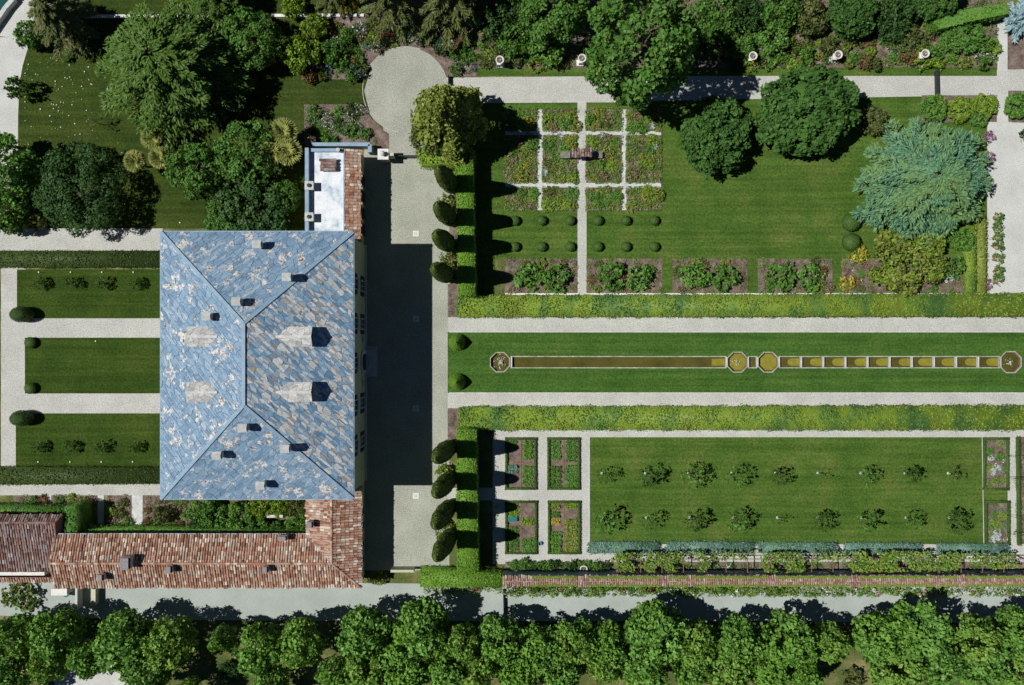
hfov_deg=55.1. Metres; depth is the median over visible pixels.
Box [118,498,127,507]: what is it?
perennial
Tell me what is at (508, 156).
flowering plant
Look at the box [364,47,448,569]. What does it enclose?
gravel court
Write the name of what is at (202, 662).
ground
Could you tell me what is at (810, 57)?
perennial
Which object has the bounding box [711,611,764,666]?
broadleaf tree
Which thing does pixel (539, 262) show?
perennial
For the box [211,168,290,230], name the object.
round tree
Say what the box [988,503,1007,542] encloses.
planting
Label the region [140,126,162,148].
fan palm
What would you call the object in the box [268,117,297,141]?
fan palm
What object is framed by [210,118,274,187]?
round tree
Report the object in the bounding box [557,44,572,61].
perennial
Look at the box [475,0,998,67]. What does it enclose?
planting
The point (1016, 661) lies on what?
broadleaf tree
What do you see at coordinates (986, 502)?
box edging
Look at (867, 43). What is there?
perennial
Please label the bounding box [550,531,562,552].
vegetable row
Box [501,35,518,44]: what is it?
perennial
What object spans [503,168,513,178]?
flowering plant
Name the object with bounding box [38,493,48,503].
perennial
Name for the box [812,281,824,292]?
perennial
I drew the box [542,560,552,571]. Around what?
perennial
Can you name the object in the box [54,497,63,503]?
perennial
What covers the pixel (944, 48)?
perennial
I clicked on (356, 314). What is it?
window
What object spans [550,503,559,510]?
vegetable row
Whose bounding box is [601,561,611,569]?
perennial
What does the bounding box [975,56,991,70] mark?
perennial
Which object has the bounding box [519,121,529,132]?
perennial
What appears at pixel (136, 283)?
bushy tree
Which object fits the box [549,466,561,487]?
vegetable row
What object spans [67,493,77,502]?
perennial
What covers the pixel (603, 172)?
flowering plant
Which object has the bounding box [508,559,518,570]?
perennial
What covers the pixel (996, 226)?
potted plant
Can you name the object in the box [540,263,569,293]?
shrub
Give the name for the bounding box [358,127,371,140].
perennial
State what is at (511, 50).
shrub
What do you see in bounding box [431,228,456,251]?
cypress
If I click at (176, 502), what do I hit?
perennial
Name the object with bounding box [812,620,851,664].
broadleaf tree
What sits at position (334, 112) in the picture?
perennial
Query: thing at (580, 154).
well house
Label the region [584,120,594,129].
perennial
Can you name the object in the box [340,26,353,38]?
perennial
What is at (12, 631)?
broadleaf tree
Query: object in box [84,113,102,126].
young tree
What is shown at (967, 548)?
lavender hedge
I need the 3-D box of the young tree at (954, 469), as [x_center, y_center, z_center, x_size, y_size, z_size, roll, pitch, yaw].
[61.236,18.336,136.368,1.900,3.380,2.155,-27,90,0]
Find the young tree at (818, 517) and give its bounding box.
[813,512,833,531]
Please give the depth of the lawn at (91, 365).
137.96 m
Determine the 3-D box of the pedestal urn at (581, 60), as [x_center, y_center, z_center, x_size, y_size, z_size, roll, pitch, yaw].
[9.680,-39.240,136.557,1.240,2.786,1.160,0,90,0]
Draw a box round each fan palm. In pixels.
[122,149,147,171]
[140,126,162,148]
[147,145,170,168]
[258,140,285,165]
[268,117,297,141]
[272,137,302,165]
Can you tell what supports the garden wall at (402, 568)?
on the gravel court
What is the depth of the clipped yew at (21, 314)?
135.65 m
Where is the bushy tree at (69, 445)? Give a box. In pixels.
[61,440,76,453]
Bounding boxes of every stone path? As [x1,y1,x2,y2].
[47,495,142,524]
[505,109,660,209]
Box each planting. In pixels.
[18,494,227,525]
[304,104,375,145]
[306,18,476,79]
[422,587,501,594]
[448,195,871,443]
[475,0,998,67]
[491,156,504,556]
[503,107,662,211]
[503,586,1023,598]
[504,257,963,293]
[506,561,1012,570]
[986,440,1006,487]
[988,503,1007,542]
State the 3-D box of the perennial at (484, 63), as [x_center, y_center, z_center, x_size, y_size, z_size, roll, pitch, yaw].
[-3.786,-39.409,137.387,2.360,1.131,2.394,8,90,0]
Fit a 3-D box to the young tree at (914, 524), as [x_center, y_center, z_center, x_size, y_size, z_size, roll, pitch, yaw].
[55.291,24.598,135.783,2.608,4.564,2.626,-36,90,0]
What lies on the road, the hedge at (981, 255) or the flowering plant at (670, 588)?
the flowering plant at (670, 588)
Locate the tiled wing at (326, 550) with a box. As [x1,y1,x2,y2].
[48,481,364,588]
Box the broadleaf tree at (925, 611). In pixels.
[887,598,955,664]
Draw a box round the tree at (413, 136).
[408,116,448,156]
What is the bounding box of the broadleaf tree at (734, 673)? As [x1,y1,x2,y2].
[700,645,753,684]
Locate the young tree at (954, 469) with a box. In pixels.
[947,466,963,481]
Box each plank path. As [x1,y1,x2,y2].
[508,440,533,486]
[508,503,533,550]
[550,440,576,486]
[551,503,564,550]
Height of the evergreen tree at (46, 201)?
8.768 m
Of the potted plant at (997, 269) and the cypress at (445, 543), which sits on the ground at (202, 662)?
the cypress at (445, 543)
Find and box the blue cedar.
[849,115,993,247]
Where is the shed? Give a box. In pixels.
[51,587,73,594]
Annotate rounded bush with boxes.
[434,463,452,476]
[435,524,455,538]
[437,192,453,207]
[438,252,455,265]
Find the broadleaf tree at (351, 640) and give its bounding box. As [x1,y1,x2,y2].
[334,603,391,660]
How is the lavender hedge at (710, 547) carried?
on the gravel path at (498, 494)
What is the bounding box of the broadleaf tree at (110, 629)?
[91,607,153,675]
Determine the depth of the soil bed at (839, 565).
137.96 m
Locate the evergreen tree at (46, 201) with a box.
[30,140,129,237]
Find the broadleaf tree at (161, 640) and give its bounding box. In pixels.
[141,615,199,672]
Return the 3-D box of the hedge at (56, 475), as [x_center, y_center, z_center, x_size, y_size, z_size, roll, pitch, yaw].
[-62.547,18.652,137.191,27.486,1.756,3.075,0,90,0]
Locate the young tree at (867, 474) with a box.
[859,466,878,486]
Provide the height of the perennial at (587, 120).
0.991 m
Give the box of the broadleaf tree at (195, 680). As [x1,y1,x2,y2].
[178,674,202,684]
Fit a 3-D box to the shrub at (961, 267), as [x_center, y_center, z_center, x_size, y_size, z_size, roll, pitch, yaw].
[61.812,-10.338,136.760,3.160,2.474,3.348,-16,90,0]
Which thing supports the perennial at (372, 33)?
on the soil bed at (1015, 55)
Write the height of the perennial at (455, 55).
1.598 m
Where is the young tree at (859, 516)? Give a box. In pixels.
[856,512,880,532]
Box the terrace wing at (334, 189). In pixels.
[305,148,364,244]
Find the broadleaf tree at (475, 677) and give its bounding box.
[460,653,501,684]
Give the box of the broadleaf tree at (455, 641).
[444,621,483,664]
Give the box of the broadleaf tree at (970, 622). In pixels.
[950,612,1004,669]
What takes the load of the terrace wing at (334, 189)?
on the ground at (202, 662)
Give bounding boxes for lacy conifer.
[94,0,257,161]
[181,0,254,39]
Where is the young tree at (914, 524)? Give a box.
[905,511,923,529]
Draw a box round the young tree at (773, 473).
[771,468,789,485]
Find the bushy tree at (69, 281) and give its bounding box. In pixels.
[63,276,77,288]
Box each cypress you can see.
[429,261,454,282]
[430,499,455,529]
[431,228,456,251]
[431,439,456,463]
[431,471,456,498]
[432,528,456,561]
[433,200,456,226]
[434,164,457,193]
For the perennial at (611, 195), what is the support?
on the soil bed at (531, 174)
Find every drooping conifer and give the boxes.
[26,0,101,60]
[314,0,351,19]
[357,0,422,43]
[414,0,499,51]
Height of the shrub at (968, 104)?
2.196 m
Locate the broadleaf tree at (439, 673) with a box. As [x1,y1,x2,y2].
[423,645,467,684]
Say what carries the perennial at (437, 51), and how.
on the soil bed at (1015, 55)
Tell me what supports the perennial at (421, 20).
on the soil bed at (1015, 55)
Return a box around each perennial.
[26,495,37,504]
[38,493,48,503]
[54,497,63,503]
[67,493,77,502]
[104,506,116,519]
[112,508,125,519]
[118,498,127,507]
[122,517,132,525]
[141,518,152,525]
[143,507,150,514]
[173,500,182,507]
[175,520,182,525]
[179,512,191,521]
[184,505,194,517]
[303,69,317,83]
[305,62,315,76]
[305,124,315,135]
[306,36,321,46]
[306,103,321,118]
[307,116,316,125]
[308,27,320,40]
[317,70,326,80]
[317,129,329,141]
[322,24,335,39]
[330,50,348,69]
[331,20,341,30]
[332,105,342,118]
[334,60,345,72]
[334,116,342,124]
[336,34,353,48]
[336,43,351,57]
[337,123,349,135]
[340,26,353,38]
[341,49,359,68]
[341,102,355,116]
[343,122,357,137]
[345,69,358,83]
[346,39,355,48]
[346,131,357,140]
[347,46,356,54]
[350,47,364,62]
[353,56,368,72]
[354,33,365,42]
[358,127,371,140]
[364,34,376,47]
[365,15,380,30]
[367,28,377,38]
[374,34,386,44]
[381,28,395,41]
[388,37,399,47]
[415,17,433,37]
[433,39,450,56]
[440,28,454,39]
[448,62,461,75]
[449,48,460,60]
[450,38,462,51]
[457,43,469,56]
[459,53,470,65]
[460,32,476,46]
[468,50,478,61]
[477,37,486,49]
[477,54,492,68]
[482,48,496,61]
[484,36,497,50]
[489,46,506,59]
[492,59,500,67]
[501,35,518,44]
[502,121,512,129]
[508,147,518,156]
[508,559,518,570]
[509,54,522,66]
[512,108,522,120]
[516,557,531,570]
[517,38,528,57]
[518,188,526,197]
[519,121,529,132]
[519,148,527,156]
[524,57,532,66]
[525,137,537,150]
[527,187,539,198]
[528,192,537,202]
[528,561,536,570]
[528,586,534,592]
[535,257,546,268]
[535,561,543,569]
[535,586,542,592]
[540,200,553,212]
[540,586,549,594]
[541,139,553,151]
[542,113,552,124]
[542,158,551,167]
[542,285,550,292]
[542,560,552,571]
[543,185,555,197]
[546,144,555,153]
[548,265,557,273]
[551,560,559,569]
[552,196,561,206]
[553,113,563,123]
[553,172,565,183]
[555,199,567,210]
[556,58,568,71]
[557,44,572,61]
[559,140,570,150]
[559,258,567,266]
[559,562,566,570]
[560,115,572,130]
[565,111,576,121]
[565,168,577,181]
[566,186,578,200]
[567,199,577,208]
[567,559,577,571]
[567,586,575,594]
[568,118,581,132]
[573,559,585,570]
[582,559,590,570]
[584,113,594,125]
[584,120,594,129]
[587,134,599,148]
[587,274,595,284]
[589,192,600,202]
[590,174,597,182]
[590,560,601,570]
[593,285,601,292]
[594,200,604,208]
[595,258,602,265]
[598,118,609,129]
[598,157,606,168]
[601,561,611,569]
[602,146,613,155]
[602,198,610,206]
[603,185,611,193]
[605,160,617,172]
[605,587,615,591]
[607,192,615,200]
[609,137,615,146]
[612,192,623,202]
[618,269,626,278]
[625,112,633,119]
[625,122,638,133]
[625,202,636,212]
[626,587,635,593]
[633,121,646,133]
[636,165,646,174]
[637,158,647,167]
[640,184,653,197]
[641,198,651,207]
[641,586,652,593]
[642,109,653,122]
[643,160,653,169]
[644,145,655,155]
[645,153,654,161]
[646,265,655,276]
[647,135,658,147]
[651,162,659,172]
[651,188,664,201]
[654,121,661,127]
[671,264,683,277]
[695,42,709,57]
[698,257,708,267]
[699,586,710,593]
[702,45,716,58]
[703,37,716,46]
[716,587,725,592]
[720,257,729,267]
[738,50,756,65]
[754,53,767,67]
[759,47,773,55]
[761,55,774,71]
[763,283,773,292]
[766,586,775,594]
[771,51,790,66]
[775,586,784,595]
[781,41,794,52]
[785,50,803,69]
[788,40,802,53]
[798,39,814,54]
[799,44,816,64]
[810,256,819,266]
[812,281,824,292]
[813,37,821,47]
[815,266,827,276]
[819,35,839,56]
[821,56,830,64]
[830,34,839,45]
[833,46,849,62]
[840,36,856,46]
[841,42,851,53]
[843,58,853,68]
[846,50,862,65]
[852,277,860,285]
[853,37,864,47]
[856,270,865,277]
[857,52,872,69]
[857,285,865,292]
[859,34,876,50]
[864,46,875,56]
[864,54,880,70]
[878,37,888,46]
[887,52,898,64]
[897,47,918,64]
[898,259,909,269]
[909,259,921,267]
[912,43,924,58]
[912,55,933,72]
[920,31,934,46]
[925,43,943,60]
[929,284,937,292]
[930,52,947,70]
[937,39,955,52]
[946,52,958,64]
[958,56,972,69]
[968,33,982,46]
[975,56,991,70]
[977,35,996,52]
[986,38,1003,56]
[986,447,994,455]
[989,517,998,526]
[990,535,1000,542]
[993,529,1001,536]
[996,451,1004,461]
[996,520,1003,529]
[998,513,1006,520]
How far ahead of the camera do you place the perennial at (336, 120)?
137.43 m
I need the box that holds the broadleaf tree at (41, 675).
[25,644,72,684]
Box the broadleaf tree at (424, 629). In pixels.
[390,595,448,658]
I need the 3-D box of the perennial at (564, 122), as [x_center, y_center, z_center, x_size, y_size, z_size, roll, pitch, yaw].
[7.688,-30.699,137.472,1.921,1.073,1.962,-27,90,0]
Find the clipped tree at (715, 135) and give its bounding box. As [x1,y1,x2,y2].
[678,93,753,177]
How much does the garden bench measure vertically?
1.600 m
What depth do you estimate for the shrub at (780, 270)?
136.68 m
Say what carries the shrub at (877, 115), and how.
on the lawn at (765, 201)
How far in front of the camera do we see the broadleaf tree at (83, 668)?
129.87 m
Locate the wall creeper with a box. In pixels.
[531,575,1023,586]
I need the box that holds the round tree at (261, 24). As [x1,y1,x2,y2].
[221,4,281,70]
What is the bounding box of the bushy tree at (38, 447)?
[29,440,44,453]
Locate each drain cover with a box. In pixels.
[413,231,418,235]
[413,316,418,321]
[413,405,418,410]
[413,493,418,498]
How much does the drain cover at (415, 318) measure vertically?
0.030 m
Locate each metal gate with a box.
[394,155,419,158]
[934,70,939,94]
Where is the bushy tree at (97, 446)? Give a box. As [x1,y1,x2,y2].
[93,439,105,453]
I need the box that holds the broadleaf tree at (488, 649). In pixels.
[476,614,523,666]
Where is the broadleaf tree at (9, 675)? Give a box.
[0,649,33,684]
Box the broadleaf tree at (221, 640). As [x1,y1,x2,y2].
[206,623,237,653]
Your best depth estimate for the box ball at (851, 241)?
136.39 m
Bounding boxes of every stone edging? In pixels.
[88,13,363,17]
[362,46,418,131]
[449,392,1023,392]
[483,101,625,102]
[505,293,992,294]
[589,437,589,541]
[982,440,983,542]
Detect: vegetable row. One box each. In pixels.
[507,440,517,449]
[507,465,518,473]
[507,503,520,517]
[507,526,521,550]
[520,518,533,525]
[521,465,533,486]
[521,537,537,551]
[523,440,532,459]
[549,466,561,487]
[550,440,561,460]
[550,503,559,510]
[550,512,560,518]
[550,518,559,524]
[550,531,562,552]
[564,465,577,487]
[564,518,577,551]
[565,440,576,462]
[565,503,576,508]
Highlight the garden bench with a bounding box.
[263,513,284,517]
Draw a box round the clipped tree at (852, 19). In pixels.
[828,0,880,38]
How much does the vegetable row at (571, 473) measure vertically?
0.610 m
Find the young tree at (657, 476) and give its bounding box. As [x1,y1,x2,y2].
[638,465,660,486]
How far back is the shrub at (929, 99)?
136.52 m
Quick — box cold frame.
[508,516,516,521]
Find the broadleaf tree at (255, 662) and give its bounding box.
[230,622,287,677]
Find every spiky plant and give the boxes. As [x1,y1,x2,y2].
[313,123,319,130]
[317,126,327,133]
[327,134,336,141]
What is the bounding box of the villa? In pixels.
[159,230,377,499]
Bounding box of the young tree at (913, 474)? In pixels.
[903,467,921,483]
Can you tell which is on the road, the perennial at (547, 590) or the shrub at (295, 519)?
the perennial at (547, 590)
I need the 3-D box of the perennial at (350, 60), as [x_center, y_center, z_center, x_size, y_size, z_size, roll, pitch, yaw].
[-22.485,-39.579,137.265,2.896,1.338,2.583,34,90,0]
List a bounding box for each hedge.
[0,249,159,268]
[0,465,159,485]
[0,501,70,514]
[63,498,94,534]
[82,522,305,532]
[415,146,477,170]
[418,565,503,588]
[454,149,477,297]
[455,291,1023,319]
[455,426,480,574]
[457,403,1023,432]
[586,539,661,555]
[664,538,754,555]
[756,539,838,554]
[843,539,922,554]
[922,2,1009,35]
[935,540,1012,555]
[962,223,978,293]
[973,216,989,293]
[1015,436,1022,545]
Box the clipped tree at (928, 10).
[907,0,958,21]
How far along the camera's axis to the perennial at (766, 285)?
137.58 m
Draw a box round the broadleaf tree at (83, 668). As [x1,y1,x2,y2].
[62,635,100,680]
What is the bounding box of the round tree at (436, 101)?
[410,84,492,167]
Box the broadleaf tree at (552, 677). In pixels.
[541,650,581,684]
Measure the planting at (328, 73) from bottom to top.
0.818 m
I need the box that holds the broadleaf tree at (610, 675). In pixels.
[583,644,623,684]
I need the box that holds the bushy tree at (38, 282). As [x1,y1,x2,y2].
[29,276,44,290]
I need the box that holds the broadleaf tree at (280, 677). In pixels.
[253,664,290,684]
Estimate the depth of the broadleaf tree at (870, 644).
129.52 m
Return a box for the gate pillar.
[378,149,389,161]
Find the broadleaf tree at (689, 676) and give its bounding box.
[670,649,713,684]
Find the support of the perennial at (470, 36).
on the soil bed at (1015, 55)
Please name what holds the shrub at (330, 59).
on the soil bed at (1015, 55)
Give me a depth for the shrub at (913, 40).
136.13 m
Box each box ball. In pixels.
[24,337,35,348]
[24,383,35,393]
[510,215,519,225]
[510,241,519,251]
[537,215,546,225]
[537,242,546,251]
[565,215,574,225]
[565,241,574,251]
[593,215,602,225]
[593,242,602,251]
[621,215,630,225]
[621,242,630,251]
[649,215,658,225]
[649,241,658,251]
[841,213,860,231]
[841,232,860,250]
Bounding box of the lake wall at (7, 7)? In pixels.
[0,0,18,25]
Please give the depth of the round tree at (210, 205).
133.29 m
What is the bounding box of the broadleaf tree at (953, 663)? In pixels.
[909,637,968,684]
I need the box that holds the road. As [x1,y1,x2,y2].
[0,582,1023,622]
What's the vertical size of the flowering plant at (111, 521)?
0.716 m
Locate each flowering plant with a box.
[85,495,96,507]
[105,515,116,525]
[170,503,180,513]
[317,60,331,73]
[317,118,328,128]
[322,111,331,122]
[324,121,335,131]
[343,110,354,124]
[348,63,363,78]
[350,21,366,37]
[354,102,365,114]
[368,42,382,53]
[408,29,421,45]
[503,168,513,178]
[504,153,516,164]
[506,586,516,594]
[508,285,519,293]
[512,133,524,146]
[516,169,528,181]
[521,116,534,130]
[527,57,543,72]
[547,122,557,132]
[564,138,576,148]
[593,107,603,117]
[598,171,606,181]
[601,132,611,141]
[602,113,614,125]
[625,168,637,180]
[631,113,640,122]
[641,190,651,199]
[668,587,677,594]
[713,45,722,56]
[742,58,758,72]
[789,35,799,49]
[814,50,823,60]
[823,281,834,292]
[974,50,991,60]
[983,130,995,143]
[986,150,995,164]
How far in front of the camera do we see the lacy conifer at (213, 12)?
133.77 m
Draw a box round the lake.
[0,0,7,9]
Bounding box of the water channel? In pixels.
[490,351,1021,372]
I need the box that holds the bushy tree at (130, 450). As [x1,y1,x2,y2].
[126,441,140,454]
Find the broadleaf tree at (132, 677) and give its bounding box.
[118,652,172,684]
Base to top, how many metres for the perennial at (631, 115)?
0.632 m
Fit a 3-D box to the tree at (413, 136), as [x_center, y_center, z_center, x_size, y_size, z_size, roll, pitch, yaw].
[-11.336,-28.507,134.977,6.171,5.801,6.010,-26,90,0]
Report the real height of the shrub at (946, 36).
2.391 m
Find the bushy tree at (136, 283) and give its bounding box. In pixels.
[127,276,141,289]
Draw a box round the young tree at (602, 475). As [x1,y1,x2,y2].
[595,468,612,483]
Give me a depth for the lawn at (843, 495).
137.96 m
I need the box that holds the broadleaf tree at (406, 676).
[378,641,431,684]
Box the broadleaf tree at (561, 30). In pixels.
[517,0,589,46]
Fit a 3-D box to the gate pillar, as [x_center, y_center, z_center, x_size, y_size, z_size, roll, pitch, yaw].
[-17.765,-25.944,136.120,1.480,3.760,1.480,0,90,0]
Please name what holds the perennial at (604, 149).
on the soil bed at (531, 174)
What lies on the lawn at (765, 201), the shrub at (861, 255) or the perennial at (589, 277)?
the shrub at (861, 255)
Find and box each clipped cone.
[448,373,465,390]
[449,333,465,350]
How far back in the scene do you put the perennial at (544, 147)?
137.52 m
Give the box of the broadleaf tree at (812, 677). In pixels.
[786,655,824,684]
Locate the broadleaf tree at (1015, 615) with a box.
[988,604,1023,659]
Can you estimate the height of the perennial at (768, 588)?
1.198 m
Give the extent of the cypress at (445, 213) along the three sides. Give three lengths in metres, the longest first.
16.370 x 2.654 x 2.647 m
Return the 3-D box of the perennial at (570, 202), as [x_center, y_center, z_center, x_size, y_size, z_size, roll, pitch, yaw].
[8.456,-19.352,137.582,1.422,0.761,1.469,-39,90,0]
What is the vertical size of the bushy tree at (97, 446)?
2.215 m
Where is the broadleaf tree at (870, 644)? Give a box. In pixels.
[846,610,905,666]
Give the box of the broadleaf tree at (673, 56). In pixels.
[583,0,700,110]
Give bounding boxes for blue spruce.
[1002,0,1023,42]
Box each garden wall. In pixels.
[75,588,82,609]
[91,587,99,604]
[312,142,373,154]
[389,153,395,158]
[391,566,414,571]
[503,570,1023,587]
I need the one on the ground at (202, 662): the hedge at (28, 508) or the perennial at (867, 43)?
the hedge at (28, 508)
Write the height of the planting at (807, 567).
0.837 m
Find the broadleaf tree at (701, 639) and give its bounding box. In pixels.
[678,617,720,668]
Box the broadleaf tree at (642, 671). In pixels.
[618,644,669,684]
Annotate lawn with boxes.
[16,269,159,466]
[18,0,372,227]
[448,332,1023,392]
[456,67,996,293]
[590,437,1007,543]
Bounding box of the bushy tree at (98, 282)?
[95,275,107,289]
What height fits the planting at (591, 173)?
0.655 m
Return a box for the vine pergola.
[611,550,1023,573]
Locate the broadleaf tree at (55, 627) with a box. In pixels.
[26,606,88,662]
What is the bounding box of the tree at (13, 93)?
[1,75,31,99]
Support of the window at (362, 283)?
in the villa
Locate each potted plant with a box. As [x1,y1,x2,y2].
[991,231,1003,241]
[991,240,1004,251]
[991,253,1004,265]
[991,273,1003,285]
[992,220,1003,230]
[993,212,1004,222]
[993,266,1004,275]
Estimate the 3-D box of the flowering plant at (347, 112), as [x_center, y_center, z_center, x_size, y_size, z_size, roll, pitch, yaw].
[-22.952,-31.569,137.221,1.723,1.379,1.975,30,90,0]
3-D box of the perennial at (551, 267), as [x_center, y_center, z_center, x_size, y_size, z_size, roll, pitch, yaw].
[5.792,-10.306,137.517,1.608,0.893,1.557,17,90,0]
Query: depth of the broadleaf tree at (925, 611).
128.59 m
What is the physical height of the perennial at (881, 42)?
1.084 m
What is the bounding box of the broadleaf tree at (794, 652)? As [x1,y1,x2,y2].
[757,607,818,668]
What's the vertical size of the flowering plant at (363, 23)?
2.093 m
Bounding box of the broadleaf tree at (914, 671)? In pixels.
[868,643,929,684]
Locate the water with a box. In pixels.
[491,353,1017,371]
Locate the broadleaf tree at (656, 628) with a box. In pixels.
[621,598,691,665]
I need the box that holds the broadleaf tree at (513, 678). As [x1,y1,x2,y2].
[497,652,545,684]
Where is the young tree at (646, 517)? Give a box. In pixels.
[638,512,657,531]
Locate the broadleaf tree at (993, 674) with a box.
[956,634,1013,684]
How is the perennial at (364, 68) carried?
on the soil bed at (1015, 55)
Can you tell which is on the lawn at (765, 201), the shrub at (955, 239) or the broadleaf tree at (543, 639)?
the shrub at (955, 239)
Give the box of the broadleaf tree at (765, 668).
[747,651,790,684]
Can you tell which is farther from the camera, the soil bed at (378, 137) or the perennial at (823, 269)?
the soil bed at (378, 137)
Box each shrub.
[0,191,34,234]
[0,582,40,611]
[12,20,43,50]
[24,208,47,232]
[153,505,172,523]
[188,518,207,528]
[193,500,228,528]
[218,659,239,684]
[221,501,254,529]
[244,515,269,529]
[245,500,271,519]
[269,500,288,519]
[269,520,284,528]
[280,34,320,74]
[281,0,306,20]
[284,513,305,529]
[285,500,305,517]
[298,12,329,39]
[319,39,342,64]
[333,0,358,13]
[367,575,376,584]
[373,571,386,585]
[466,0,518,39]
[495,16,530,56]
[504,0,550,30]
[512,261,545,292]
[526,25,566,67]
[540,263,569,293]
[593,261,624,291]
[625,264,652,291]
[680,258,713,290]
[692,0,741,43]
[711,263,740,292]
[720,20,757,62]
[726,0,766,34]
[755,16,791,54]
[757,0,802,33]
[763,261,796,292]
[792,0,829,37]
[796,261,825,293]
[839,275,855,291]
[841,666,866,684]
[848,244,868,263]
[855,104,888,135]
[866,228,948,296]
[874,0,917,42]
[887,18,923,52]
[919,94,947,121]
[932,95,947,109]
[938,22,983,53]
[944,274,954,282]
[945,256,966,279]
[947,96,976,123]
[948,226,975,251]
[968,107,988,126]
[973,93,998,116]
[1003,90,1023,118]
[1018,129,1023,138]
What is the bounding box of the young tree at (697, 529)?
[681,511,706,532]
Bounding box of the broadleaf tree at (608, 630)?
[586,618,628,667]
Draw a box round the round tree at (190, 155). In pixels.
[162,141,224,200]
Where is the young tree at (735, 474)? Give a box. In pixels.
[724,464,747,488]
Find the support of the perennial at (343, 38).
on the soil bed at (1015, 55)
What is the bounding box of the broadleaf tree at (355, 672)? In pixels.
[342,648,391,684]
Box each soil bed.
[13,495,305,525]
[301,0,1023,78]
[304,91,1023,444]
[505,109,660,209]
[505,259,962,292]
[505,437,1023,551]
[505,562,1023,569]
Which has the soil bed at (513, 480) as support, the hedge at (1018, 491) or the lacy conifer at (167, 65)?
the hedge at (1018, 491)
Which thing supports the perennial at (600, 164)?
on the soil bed at (531, 174)
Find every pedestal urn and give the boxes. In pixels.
[496,56,503,67]
[576,54,585,65]
[747,52,756,63]
[828,50,842,62]
[913,49,929,60]
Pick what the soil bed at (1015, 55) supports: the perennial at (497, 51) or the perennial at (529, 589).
the perennial at (497, 51)
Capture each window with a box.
[355,273,358,293]
[355,313,358,333]
[355,352,358,373]
[355,395,358,415]
[355,435,358,455]
[360,275,364,296]
[360,314,364,333]
[360,392,364,413]
[360,430,364,452]
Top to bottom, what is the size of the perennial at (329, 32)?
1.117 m
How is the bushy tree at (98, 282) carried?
on the lawn at (91, 365)
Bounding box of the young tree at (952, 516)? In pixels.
[945,509,971,534]
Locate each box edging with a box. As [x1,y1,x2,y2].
[505,437,536,489]
[505,500,536,554]
[547,437,579,489]
[547,500,580,554]
[982,437,1009,490]
[984,500,1010,544]
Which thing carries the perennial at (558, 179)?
on the soil bed at (531, 174)
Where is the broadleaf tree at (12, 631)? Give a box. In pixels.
[0,611,39,660]
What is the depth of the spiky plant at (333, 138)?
137.12 m
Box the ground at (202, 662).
[0,0,1023,684]
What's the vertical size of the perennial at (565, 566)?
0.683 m
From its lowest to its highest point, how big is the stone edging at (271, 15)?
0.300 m
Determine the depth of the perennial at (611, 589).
136.75 m
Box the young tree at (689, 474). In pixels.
[678,463,707,490]
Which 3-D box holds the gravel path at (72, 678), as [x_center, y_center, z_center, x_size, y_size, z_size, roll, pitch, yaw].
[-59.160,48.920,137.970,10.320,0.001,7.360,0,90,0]
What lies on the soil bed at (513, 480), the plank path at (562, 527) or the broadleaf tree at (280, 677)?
the plank path at (562, 527)
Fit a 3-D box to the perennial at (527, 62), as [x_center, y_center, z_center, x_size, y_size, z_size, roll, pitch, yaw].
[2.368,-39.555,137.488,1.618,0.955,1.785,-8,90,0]
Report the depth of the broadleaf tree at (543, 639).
129.24 m
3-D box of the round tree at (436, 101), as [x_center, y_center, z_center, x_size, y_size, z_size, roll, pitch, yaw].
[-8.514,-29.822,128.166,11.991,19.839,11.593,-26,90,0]
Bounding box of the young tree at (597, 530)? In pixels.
[590,507,617,534]
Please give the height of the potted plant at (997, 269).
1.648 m
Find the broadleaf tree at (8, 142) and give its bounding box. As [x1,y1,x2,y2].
[0,131,42,211]
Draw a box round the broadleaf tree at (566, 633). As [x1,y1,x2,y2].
[552,615,598,664]
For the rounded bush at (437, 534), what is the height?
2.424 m
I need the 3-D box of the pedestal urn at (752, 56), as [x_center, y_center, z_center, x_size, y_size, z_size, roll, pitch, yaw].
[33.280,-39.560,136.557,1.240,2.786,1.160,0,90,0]
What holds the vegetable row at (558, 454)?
on the soil bed at (513, 480)
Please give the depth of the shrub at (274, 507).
135.96 m
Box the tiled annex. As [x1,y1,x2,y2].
[0,513,64,582]
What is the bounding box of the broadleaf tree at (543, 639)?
[514,621,560,677]
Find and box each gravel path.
[0,0,34,186]
[0,228,162,494]
[55,664,127,684]
[447,69,1023,407]
[448,430,1023,563]
[577,102,585,210]
[987,22,1023,293]
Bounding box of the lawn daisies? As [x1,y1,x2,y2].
[27,33,117,149]
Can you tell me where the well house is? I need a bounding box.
[560,147,601,159]
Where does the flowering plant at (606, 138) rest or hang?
on the soil bed at (531, 174)
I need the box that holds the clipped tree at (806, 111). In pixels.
[751,64,862,156]
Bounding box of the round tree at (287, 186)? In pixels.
[267,178,301,213]
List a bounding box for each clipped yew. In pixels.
[9,306,34,322]
[9,410,34,425]
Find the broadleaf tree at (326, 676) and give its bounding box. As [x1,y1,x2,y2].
[314,653,349,684]
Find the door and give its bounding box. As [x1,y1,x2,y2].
[362,354,365,369]
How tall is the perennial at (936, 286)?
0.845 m
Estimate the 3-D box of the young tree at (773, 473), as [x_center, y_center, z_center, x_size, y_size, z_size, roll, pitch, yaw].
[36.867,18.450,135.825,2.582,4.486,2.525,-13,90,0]
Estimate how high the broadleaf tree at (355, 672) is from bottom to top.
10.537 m
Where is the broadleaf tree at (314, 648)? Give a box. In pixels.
[275,616,327,672]
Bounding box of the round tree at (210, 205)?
[203,194,250,230]
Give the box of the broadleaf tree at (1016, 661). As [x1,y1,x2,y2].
[1000,645,1023,684]
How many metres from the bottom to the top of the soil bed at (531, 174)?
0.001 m
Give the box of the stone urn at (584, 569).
[580,565,586,570]
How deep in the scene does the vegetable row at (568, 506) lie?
137.79 m
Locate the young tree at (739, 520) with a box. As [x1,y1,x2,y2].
[725,508,752,533]
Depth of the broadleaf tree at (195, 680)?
132.80 m

